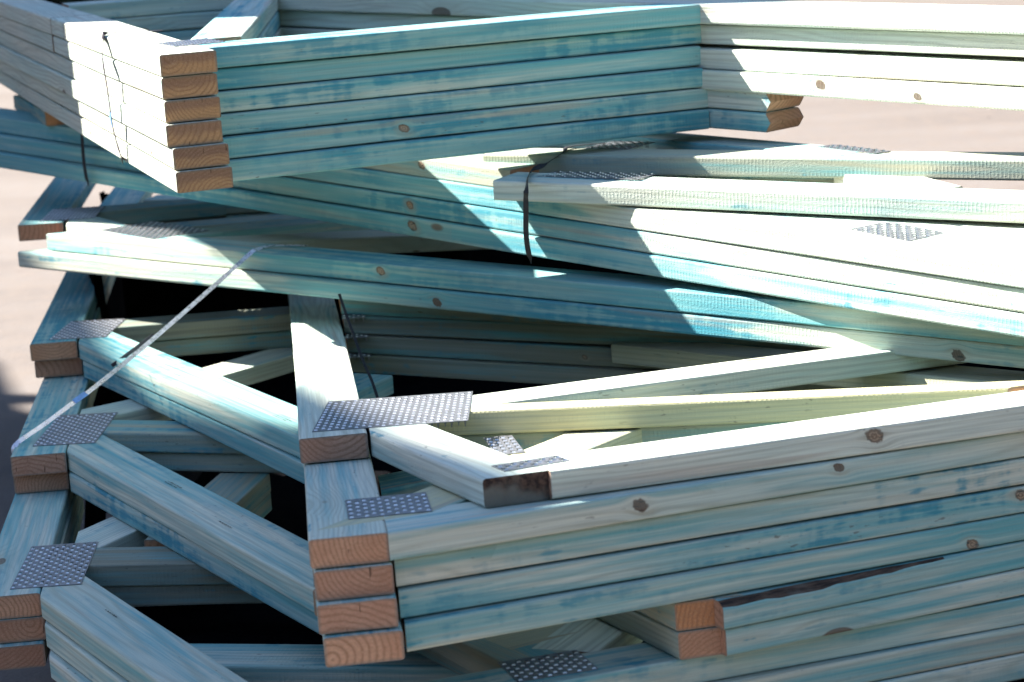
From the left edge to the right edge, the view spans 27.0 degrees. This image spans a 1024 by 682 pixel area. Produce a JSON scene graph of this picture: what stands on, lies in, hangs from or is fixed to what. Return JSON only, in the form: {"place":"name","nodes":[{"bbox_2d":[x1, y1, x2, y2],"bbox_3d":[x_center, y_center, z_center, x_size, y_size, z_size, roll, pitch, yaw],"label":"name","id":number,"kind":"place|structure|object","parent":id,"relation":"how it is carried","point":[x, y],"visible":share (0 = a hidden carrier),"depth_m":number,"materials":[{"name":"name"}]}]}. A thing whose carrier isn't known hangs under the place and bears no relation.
{"place":"outdoors","nodes":[
{"label":"outdoors","id":0,"kind":"place"},
{"bbox_2d":[44,0,88,1],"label":"treeline","id":1,"kind":"object","parent":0,"point":[70,0],"visible":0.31,"depth_m":32.10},
{"bbox_2d":[0,0,1023,681],"bbox_3d":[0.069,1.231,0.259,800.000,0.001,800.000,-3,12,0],"label":"ground","id":2,"kind":"structure","parent":0,"point":[26,296],"depth_m":9.94,"materials":[{"name":"beige concrete"}]},
{"bbox_2d":[134,371,1023,681],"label":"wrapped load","id":3,"kind":"object","parent":2,"relation":"on","point":[260,623],"visible":0.03,"depth_m":3.37,"materials":[{"name":"black"}]},
{"bbox_2d":[0,498,458,681],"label":"roof truss","id":4,"kind":"object","parent":3,"relation":"on","point":[276,662],"visible":0.25,"depth_m":2.93,"materials":[{"name":"teal wood"}]},
{"bbox_2d":[0,493,271,681],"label":"roof truss","id":5,"kind":"object","parent":4,"relation":"on","point":[85,662],"visible":0.27,"depth_m":3.17,"materials":[{"name":"teal wood"}]},
{"bbox_2d":[0,473,270,681],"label":"roof truss","id":6,"kind":"object","parent":5,"relation":"on","point":[70,596],"visible":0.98,"depth_m":3.16,"materials":[{"name":"teal wood"}]},
{"bbox_2d":[13,382,320,634],"bbox_3d":[-0.587,0.209,3.661,0.513,0.036,1.925,-11,14,-31],"label":"roof truss","id":7,"kind":"object","parent":6,"relation":"on","point":[88,491],"visible":0.25,"depth_m":3.40,"materials":[{"name":"teal wood"}]},
{"bbox_2d":[10,337,346,612],"bbox_3d":[-0.542,0.175,3.630,0.606,0.038,1.900,-4,12,-6],"label":"roof truss","id":8,"kind":"object","parent":7,"relation":"on","point":[101,446],"visible":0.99,"depth_m":3.52,"materials":[{"name":"teal wood"}]},
{"bbox_2d":[34,276,304,483],"bbox_3d":[-0.656,-0.001,4.330,0.583,0.035,2.255,-5,12,-6],"label":"roof truss","id":9,"kind":"object","parent":8,"relation":"on","point":[282,461],"visible":0.29,"depth_m":3.97,"materials":[{"name":"teal wood"}]},
{"bbox_2d":[30,272,299,457],"bbox_3d":[-0.658,-0.037,4.319,0.589,0.037,2.235,-5,12,-6],"label":"roof truss","id":10,"kind":"object","parent":9,"relation":"on","point":[69,327],"visible":0.97,"depth_m":4.07,"materials":[{"name":"teal wood"}]},
{"bbox_2d":[84,191,129,528],"bbox_3d":[-0.928,0.020,4.821,0.058,0.560,1.257,-4,12,-6],"label":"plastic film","id":11,"kind":"object","parent":10,"relation":"hanging from","point":[113,307],"visible":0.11,"depth_m":4.72,"materials":[{"name":"black plastic"}]},
{"bbox_2d":[348,352,844,398],"bbox_3d":[0.099,0.081,3.633,1.103,0.038,0.357,3,13,27],"label":"roof truss","id":12,"kind":"object","parent":8,"relation":"on","point":[378,365],"visible":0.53,"depth_m":3.78,"materials":[{"name":"teal wood"}]},
{"bbox_2d":[345,333,667,369],"bbox_3d":[0.161,0.020,3.735,1.121,0.038,0.122,3,13,26],"label":"roof truss","id":13,"kind":"object","parent":12,"relation":"on","point":[536,352],"visible":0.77,"depth_m":3.81,"materials":[{"name":"teal wood"}]},
{"bbox_2d":[342,314,827,350],"bbox_3d":[0.214,-0.014,3.701,1.252,0.036,0.121,3,13,26],"label":"roof truss","id":14,"kind":"object","parent":13,"relation":"on","point":[414,326],"visible":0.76,"depth_m":3.77,"materials":[{"name":"teal wood"}]},
{"bbox_2d":[339,299,619,327],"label":"roof truss","id":15,"kind":"object","parent":14,"relation":"on","point":[365,308],"visible":0.16,"depth_m":3.85,"materials":[{"name":"teal wood"}]},
{"bbox_2d":[872,652,1023,681],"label":"roof truss","id":16,"kind":"object","parent":3,"relation":"on","point":[1007,668],"visible":0.47,"depth_m":2.71,"materials":[{"name":"teal wood"}]},
{"bbox_2d":[403,624,1023,681],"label":"roof truss","id":17,"kind":"object","parent":16,"relation":"on","point":[876,665],"visible":0.26,"depth_m":2.68,"materials":[{"name":"teal wood"}]},
{"bbox_2d":[397,595,1023,681],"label":"roof truss","id":18,"kind":"object","parent":17,"relation":"on","point":[593,650],"visible":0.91,"depth_m":2.65,"materials":[{"name":"teal wood"}]},
{"bbox_2d":[597,567,1023,659],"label":"roof truss","id":19,"kind":"object","parent":18,"relation":"on","point":[698,643],"visible":0.38,"depth_m":2.64,"materials":[{"name":"teal wood"}]},
{"bbox_2d":[636,540,1023,630],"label":"roof truss","id":20,"kind":"object","parent":19,"relation":"on","point":[740,608],"visible":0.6,"depth_m":2.62,"materials":[{"name":"teal wood"}]},
{"bbox_2d":[322,512,1023,666],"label":"roof truss","id":21,"kind":"object","parent":20,"relation":"on","point":[430,630],"visible":0.39,"depth_m":2.55,"materials":[{"name":"teal wood"}]},
{"bbox_2d":[312,484,1023,634],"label":"roof truss","id":22,"kind":"object","parent":21,"relation":"on","point":[360,613],"visible":0.34,"depth_m":2.55,"materials":[{"name":"teal wood"}]},
{"bbox_2d":[313,456,1023,600],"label":"roof truss","id":23,"kind":"object","parent":22,"relation":"on","point":[354,581],"visible":0.26,"depth_m":2.56,"materials":[{"name":"teal wood"}]},
{"bbox_2d":[293,342,1023,568],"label":"roof truss","id":24,"kind":"object","parent":23,"relation":"on","point":[351,520],"visible":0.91,"depth_m":2.59,"materials":[{"name":"teal wood"}]},
{"bbox_2d":[288,294,1023,507],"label":"roof truss","id":25,"kind":"object","parent":24,"relation":"on","point":[338,419],"visible":1,"depth_m":2.85,"materials":[{"name":"white wood"}]},
{"bbox_2d":[338,294,378,397],"bbox_3d":[-0.263,0.009,3.660,0.006,0.157,0.169,-8,13,-22],"label":"packing strap","id":26,"kind":"object","parent":25,"relation":"hanging from","point":[358,347],"visible":0.94,"depth_m":3.67,"materials":[{"name":"black plastic"}]},
{"bbox_2d":[18,212,1023,367],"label":"roof truss","id":27,"kind":"object","parent":25,"relation":"on","point":[976,352],"visible":0.3,"depth_m":3.58,"materials":[{"name":"teal wood"}]},
{"bbox_2d":[99,187,300,231],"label":"roof truss","id":28,"kind":"object","parent":27,"relation":"on","point":[117,196],"visible":0.1,"depth_m":4.82,"materials":[{"name":"teal wood"}]},
{"bbox_2d":[18,177,244,240],"bbox_3d":[-0.734,-0.357,5.058,0.751,0.038,1.610,-4,12,-6],"label":"roof truss","id":29,"kind":"object","parent":28,"relation":"on","point":[56,207],"visible":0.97,"depth_m":4.71,"materials":[{"name":"teal wood"}]},
{"bbox_2d":[46,205,1023,345],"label":"roof truss","id":30,"kind":"object","parent":27,"relation":"on","point":[335,250],"visible":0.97,"depth_m":3.79,"materials":[{"name":"teal wood"}]},
{"bbox_2d":[11,245,306,452],"bbox_3d":[-0.670,0.018,3.878,0.164,0.302,0.680,8,17,44],"label":"packing strap","id":31,"kind":"object","parent":30,"relation":"attached to","point":[140,347],"visible":0.93,"depth_m":3.83,"materials":[{"name":"metal"}]},
{"bbox_2d":[0,146,1023,337],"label":"roof truss","id":32,"kind":"object","parent":30,"relation":"on","point":[966,315],"visible":0.35,"depth_m":3.55,"materials":[{"name":"teal wood"}]},
{"bbox_2d":[0,132,1023,312],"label":"roof truss","id":33,"kind":"object","parent":32,"relation":"on","point":[1004,297],"visible":0.45,"depth_m":3.49,"materials":[{"name":"teal wood"}]},
{"bbox_2d":[0,108,1023,287],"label":"roof truss","id":34,"kind":"object","parent":33,"relation":"on","point":[987,252],"visible":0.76,"depth_m":3.25,"materials":[{"name":"teal wood"}]},
{"bbox_2d":[13,95,65,125],"bbox_3d":[-1.065,-0.535,4.911,0.093,0.035,0.500,-7,13,-20],"label":"timber packer","id":35,"kind":"object","parent":34,"relation":"on","point":[38,113],"visible":0.35,"depth_m":4.80,"materials":[{"name":"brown wood"}]},
{"bbox_2d":[0,71,803,192],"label":"roof truss","id":36,"kind":"object","parent":35,"relation":"on","point":[370,154],"visible":0.27,"depth_m":3.60,"materials":[{"name":"teal wood"}]},
{"bbox_2d":[0,60,803,169],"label":"roof truss","id":37,"kind":"object","parent":36,"relation":"on","point":[226,149],"visible":0.32,"depth_m":3.59,"materials":[{"name":"teal wood"}]},
{"bbox_2d":[0,44,1023,146],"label":"roof truss","id":38,"kind":"object","parent":37,"relation":"on","point":[215,130],"visible":0.39,"depth_m":3.54,"materials":[{"name":"teal wood"}]},
{"bbox_2d":[0,26,1023,122],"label":"roof truss","id":39,"kind":"object","parent":38,"relation":"on","point":[983,69],"visible":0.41,"depth_m":3.54,"materials":[{"name":"teal wood"}]},
{"bbox_2d":[0,10,1023,98],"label":"roof truss","id":40,"kind":"object","parent":39,"relation":"on","point":[278,73],"visible":0.46,"depth_m":3.58,"materials":[{"name":"teal wood"}]},
{"bbox_2d":[0,0,1023,76],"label":"roof truss","id":41,"kind":"object","parent":40,"relation":"on","point":[227,36],"visible":0.99,"depth_m":3.60,"materials":[{"name":"teal wood"}]},
{"bbox_2d":[102,30,162,163],"bbox_3d":[-0.682,-0.426,3.737,0.079,0.233,0.155,5,14,33],"label":"packing strap","id":42,"kind":"object","parent":41,"relation":"hanging from","point":[110,114],"visible":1,"depth_m":3.68,"materials":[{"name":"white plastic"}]},
{"bbox_2d":[81,134,88,185],"bbox_3d":[-0.919,-0.399,4.590,0.010,0.129,0.146,-5,12,-9],"label":"packing strap","id":43,"kind":"object","parent":34,"relation":"attached to","point":[83,160],"visible":0.73,"depth_m":4.53,"materials":[{"name":"black plastic"}]},
{"bbox_2d":[359,154,538,186],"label":"roof truss","id":44,"kind":"object","parent":34,"relation":"on","point":[473,169],"visible":0.26,"depth_m":3.74,"materials":[{"name":"teal wood"}]},
{"bbox_2d":[633,175,833,182],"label":"roof truss","id":45,"kind":"object","parent":34,"relation":"on","point":[813,180],"visible":0.02,"depth_m":3.53,"materials":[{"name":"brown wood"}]},
{"bbox_2d":[483,133,1023,180],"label":"roof truss","id":46,"kind":"object","parent":45,"relation":"on","point":[676,154],"visible":0.98,"depth_m":3.53,"materials":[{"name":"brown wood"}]},
{"bbox_2d":[523,143,606,263],"bbox_3d":[0.073,-0.234,3.620,0.062,0.160,0.362,2,13,24],"label":"packing strap","id":47,"kind":"object","parent":46,"relation":"attached to","point":[526,219],"visible":1,"depth_m":3.46,"materials":[{"name":"plastic"}]},
{"bbox_2d":[493,171,1023,222],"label":"roof truss","id":48,"kind":"object","parent":34,"relation":"on","point":[892,196],"visible":1,"depth_m":3.34,"materials":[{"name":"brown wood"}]},
{"bbox_2d":[122,249,1023,420],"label":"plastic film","id":49,"kind":"object","parent":27,"relation":"hanging from","point":[146,298],"visible":0.03,"depth_m":4.97,"materials":[{"name":"black plastic"}]}
]}

